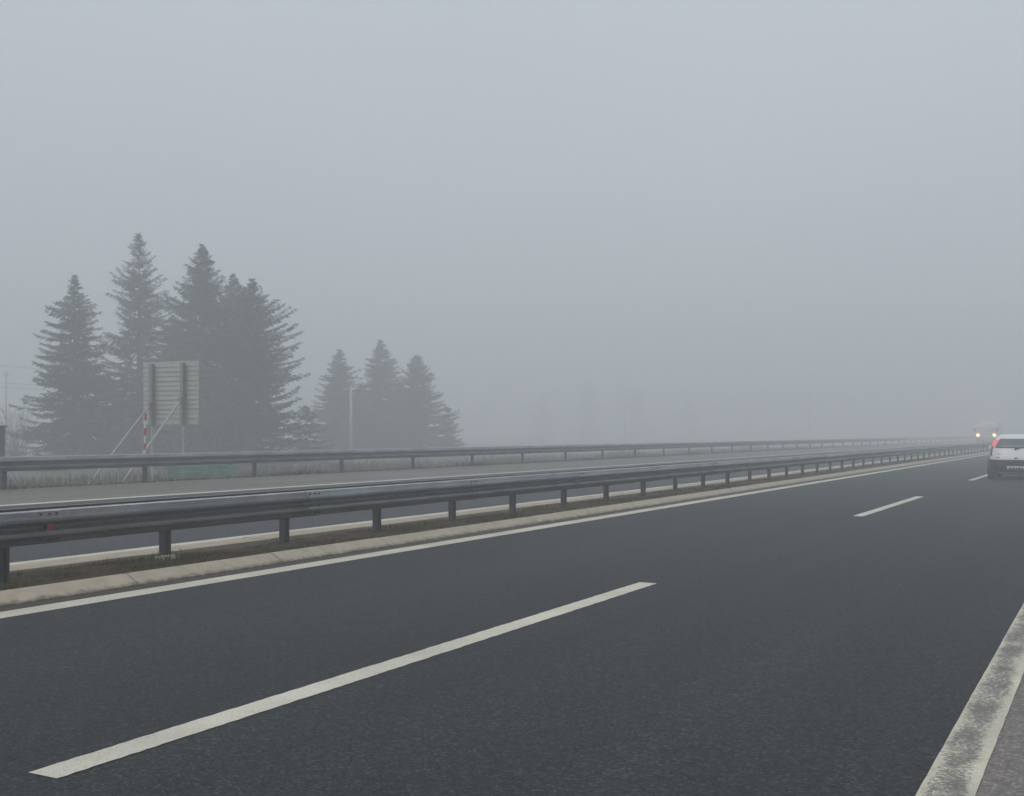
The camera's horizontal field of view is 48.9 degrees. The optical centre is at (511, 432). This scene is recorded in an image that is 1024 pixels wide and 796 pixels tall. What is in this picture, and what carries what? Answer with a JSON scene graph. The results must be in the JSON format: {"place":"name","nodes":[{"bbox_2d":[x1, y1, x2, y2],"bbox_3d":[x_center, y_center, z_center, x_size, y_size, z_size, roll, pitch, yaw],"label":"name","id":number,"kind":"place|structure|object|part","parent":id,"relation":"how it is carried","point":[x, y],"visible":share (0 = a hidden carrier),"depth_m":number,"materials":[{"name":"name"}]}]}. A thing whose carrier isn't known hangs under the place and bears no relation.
{"place":"outdoors","nodes":[
{"label":"outdoors","id":0,"kind":"place"},
{"bbox_2d":[7,437,975,489],"bbox_3d":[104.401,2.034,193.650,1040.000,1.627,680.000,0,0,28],"label":"ground","id":1,"kind":"structure","parent":0,"point":[490,441],"depth_m":205.95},
{"bbox_2d":[0,425,6,456],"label":"roadside cabinet","id":2,"kind":"object","parent":1,"relation":"on","point":[2,440],"visible":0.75,"depth_m":33.22,"materials":[{"name":"grey metal"}]},
{"bbox_2d":[2,372,9,455],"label":"utility pole","id":3,"kind":"object","parent":1,"relation":"on","point":[5,375],"visible":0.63,"depth_m":99.94,"materials":[{"name":"concrete"}]},
{"bbox_2d":[0,402,39,456],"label":"leafless bush","id":4,"kind":"object","parent":1,"relation":"on","point":[14,447],"visible":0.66,"depth_m":75.80,"materials":[{"name":"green plant"}]},
{"bbox_2d":[5,275,150,471],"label":"conifer tree","id":5,"kind":"object","parent":1,"relation":"on","point":[79,439],"visible":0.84,"depth_m":70.67,"materials":[{"name":"green plant"}]},
{"bbox_2d":[83,372,132,453],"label":"conifer tree","id":6,"kind":"object","parent":1,"relation":"on","point":[104,403],"visible":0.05,"depth_m":81.28,"materials":[{"name":"green plant"}]},
{"bbox_2d":[86,232,180,468],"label":"conifer tree","id":7,"kind":"object","parent":1,"relation":"on","point":[133,384],"visible":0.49,"depth_m":76.50,"materials":[{"name":"green plant"}]},
{"bbox_2d":[88,360,199,483],"bbox_3d":[-12.866,-0.332,38.722,2.700,4.427,3.113,0,0,28],"label":"road sign","id":8,"kind":"object","parent":1,"relation":"on","point":[170,392],"visible":0.88,"depth_m":39.97,"materials":[{"name":"metal"}]},
{"bbox_2d":[144,413,146,453],"bbox_3d":[-9.128,0.385,28.006,0.086,1.741,0.052,0,0,-5],"label":"snow pole","id":9,"kind":"object","parent":1,"relation":"on","point":[145,415],"visible":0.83,"depth_m":27.99,"materials":[{"name":"white plastic"}]},
{"bbox_2d":[117,315,207,449],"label":"conifer tree","id":10,"kind":"object","parent":1,"relation":"on","point":[163,348],"visible":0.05,"depth_m":80.13,"materials":[{"name":"green plant"}]},
{"bbox_2d":[123,244,270,469],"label":"conifer tree","id":11,"kind":"object","parent":1,"relation":"on","point":[201,296],"visible":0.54,"depth_m":72.79,"materials":[{"name":"green plant"}]},
{"bbox_2d":[166,464,236,479],"bbox_3d":[-8.909,1.175,32.409,0.067,0.860,2.800,0,0,28],"label":"green barrier","id":12,"kind":"object","parent":1,"relation":"on","point":[201,468],"visible":0.47,"depth_m":32.34,"materials":[{"name":"metal"}]},
{"bbox_2d":[160,273,293,465],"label":"conifer tree","id":13,"kind":"object","parent":1,"relation":"on","point":[234,282],"visible":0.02,"depth_m":76.98,"materials":[{"name":"green plant"}]},
{"bbox_2d":[188,278,313,469],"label":"conifer tree","id":14,"kind":"object","parent":1,"relation":"on","point":[260,419],"visible":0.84,"depth_m":70.61,"materials":[{"name":"green plant"}]},
{"bbox_2d":[274,405,339,463],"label":"conifer tree","id":15,"kind":"object","parent":1,"relation":"on","point":[308,443],"visible":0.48,"depth_m":84.03,"materials":[{"name":"green plant"}]},
{"bbox_2d":[288,349,377,449],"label":"conifer tree","id":16,"kind":"object","parent":1,"relation":"on","point":[337,394],"visible":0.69,"depth_m":107.30,"materials":[{"name":"green plant"}]},
{"bbox_2d":[349,377,364,462],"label":"lamp post","id":17,"kind":"object","parent":1,"relation":"on","point":[350,446],"visible":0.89,"depth_m":89.91,"materials":[{"name":"metal"}]},
{"bbox_2d":[344,385,377,448],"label":"conifer tree","id":18,"kind":"object","parent":1,"relation":"on","point":[355,419],"visible":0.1,"depth_m":113.34,"materials":[{"name":"green plant"}]},
{"bbox_2d":[335,339,410,458],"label":"conifer tree","id":19,"kind":"object","parent":1,"relation":"on","point":[380,384],"visible":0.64,"depth_m":111.00,"materials":[{"name":"green plant"}]},
{"bbox_2d":[363,381,433,448],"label":"conifer tree","id":20,"kind":"object","parent":1,"relation":"on","point":[395,420],"visible":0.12,"depth_m":111.77,"materials":[{"name":"green plant"}]},
{"bbox_2d":[373,355,461,458],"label":"conifer tree","id":21,"kind":"object","parent":1,"relation":"on","point":[421,415],"visible":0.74,"depth_m":109.26,"materials":[{"name":"green plant"}]},
{"bbox_2d":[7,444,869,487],"bbox_3d":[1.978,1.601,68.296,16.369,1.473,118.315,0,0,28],"label":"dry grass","id":22,"kind":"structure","parent":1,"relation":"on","point":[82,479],"depth_m":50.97,"materials":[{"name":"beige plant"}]},
{"bbox_2d":[426,405,466,457],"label":"conifer tree","id":23,"kind":"object","parent":1,"relation":"on","point":[450,430],"visible":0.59,"depth_m":107.90,"materials":[{"name":"green plant"}]},
{"bbox_2d":[0,443,913,489],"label":"verge weeds","id":24,"kind":"object","parent":1,"relation":"on","point":[320,471],"visible":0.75,"depth_m":36.69,"materials":[{"name":"plant"}]},
{"bbox_2d":[0,436,976,489],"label":"guardrail","id":25,"kind":"object","parent":1,"relation":"on","point":[34,463],"visible":0.83,"depth_m":34.05,"materials":[{"name":"metal"}]},
{"bbox_2d":[521,396,563,441],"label":"conifer tree","id":26,"kind":"object","parent":1,"relation":"on","point":[540,426],"visible":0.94,"depth_m":324.44,"materials":[{"name":"green plant"}]},
{"bbox_2d":[578,407,578,442],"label":"utility pole","id":27,"kind":"object","parent":1,"relation":"on","point":[578,424],"visible":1,"depth_m":299.86,"materials":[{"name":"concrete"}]},
{"bbox_2d":[566,377,612,441],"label":"conifer tree","id":28,"kind":"object","parent":1,"relation":"on","point":[587,425],"visible":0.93,"depth_m":334.66,"materials":[{"name":"green plant"}]},
{"bbox_2d":[605,377,642,442],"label":"bare tree","id":29,"kind":"object","parent":1,"relation":"on","point":[624,399],"visible":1,"depth_m":299.80,"materials":[{"name":"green plant"}]},
{"bbox_2d":[619,384,659,440],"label":"conifer tree","id":30,"kind":"object","parent":1,"relation":"on","point":[637,429],"visible":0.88,"depth_m":344.45,"materials":[{"name":"green plant"}]},
{"bbox_2d":[796,384,823,439],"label":"bare tree","id":31,"kind":"object","parent":1,"relation":"on","point":[808,404],"visible":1,"depth_m":309.95,"materials":[{"name":"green plant"}]},
{"bbox_2d":[0,450,989,589],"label":"median strip","id":32,"kind":"object","parent":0,"point":[93,572],"visible":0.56,"depth_m":14.63,"materials":[{"name":"concrete"}]},
{"bbox_2d":[0,457,938,590],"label":"median grass","id":33,"kind":"structure","parent":32,"relation":"on","point":[188,556],"depth_m":13.93,"materials":[{"name":"plant"}]},
{"bbox_2d":[0,442,992,583],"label":"median guardrail","id":34,"kind":"object","parent":32,"relation":"on","point":[164,517],"visible":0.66,"depth_m":14.36,"materials":[{"name":"metal"}]},
{"bbox_2d":[0,441,993,562],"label":"carriageway","id":35,"kind":"structure","parent":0,"point":[62,549],"depth_m":20.31,"materials":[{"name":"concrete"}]},
{"bbox_2d":[0,441,989,505],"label":"edge line","id":36,"kind":"object","parent":35,"relation":"on","point":[366,481],"visible":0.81,"depth_m":28.20,"materials":[{"name":"paint"}]},
{"bbox_2d":[10,448,987,564],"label":"edge line","id":37,"kind":"object","parent":35,"relation":"on","point":[90,554],"visible":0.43,"depth_m":17.09,"materials":[{"name":"paint"}]},
{"bbox_2d":[10,448,990,572],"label":"kerb","id":38,"kind":"structure","parent":35,"relation":"on","point":[248,541],"depth_m":15.19,"materials":[{"name":"concrete"}]},
{"bbox_2d":[974,422,1002,442],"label":"oncoming lorry","id":39,"kind":"object","parent":35,"relation":"on","point":[988,430],"visible":0.81,"depth_m":150.01,"materials":[{"name":"white paint"}]},
{"bbox_2d":[0,440,993,504],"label":"hard shoulder","id":40,"kind":"object","parent":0,"point":[32,495],"visible":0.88,"depth_m":30.88},
{"bbox_2d":[0,453,1023,795],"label":"carriageway","id":41,"kind":"structure","parent":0,"point":[818,639],"depth_m":7.27,"materials":[{"name":"grey asphalt"}]},
{"bbox_2d":[29,582,656,777],"bbox_3d":[-0.335,1.451,7.849,0.189,0.001,6.980,0,0,28],"label":"lane marking","id":42,"kind":"object","parent":41,"relation":"on","point":[82,762],"visible":1,"depth_m":6.18,"materials":[{"name":"paint"}]},
{"bbox_2d":[0,451,989,607],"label":"kerb","id":43,"kind":"structure","parent":41,"relation":"on","point":[24,595],"depth_m":13.30,"materials":[{"name":"concrete"}]},
{"bbox_2d":[0,454,989,617],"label":"edge line","id":44,"kind":"object","parent":41,"relation":"on","point":[28,610],"visible":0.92,"depth_m":12.63,"materials":[{"name":"paint"}]},
{"bbox_2d":[854,496,923,515],"bbox_3d":[7.684,1.451,22.725,0.187,0.001,6.980,0,0,28],"label":"lane marking","id":45,"kind":"object","parent":41,"relation":"on","point":[886,506],"visible":1,"depth_m":22.25,"materials":[{"name":"paint"}]},
{"bbox_2d":[915,603,1023,795],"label":"edge line","id":46,"kind":"object","parent":41,"relation":"on","point":[958,767],"visible":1,"depth_m":5.57,"materials":[{"name":"paint"}]},
{"bbox_2d":[970,474,987,479],"bbox_3d":[15.704,1.451,37.601,0.188,0.001,6.980,0,0,28],"label":"lane marking","id":47,"kind":"object","parent":41,"relation":"on","point":[979,477],"visible":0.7,"depth_m":36.76,"materials":[{"name":"paint"}]},
{"bbox_2d":[987,434,1023,478],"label":"white hatchback","id":48,"kind":"object","parent":41,"relation":"on","point":[1006,453],"visible":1,"depth_m":35.09,"materials":[{"name":"paint"}]},
{"bbox_3d":[15.697,0.325,35.059,1.246,0.296,0.242,0,0,28],"label":"rear window","id":49,"kind":"part","parent":48,"relation":"part of","materials":[{"name":"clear glass"}]},
{"bbox_2d":[0,0,1023,437],"label":"sky","id":50,"kind":"structure","parent":0,"point":[730,208],"materials":[{"name":"grey"}]},
{"bbox_2d":[975,673,1023,795],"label":"hard shoulder","id":51,"kind":"object","parent":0,"point":[1003,774],"depth_m":5.02}
]}

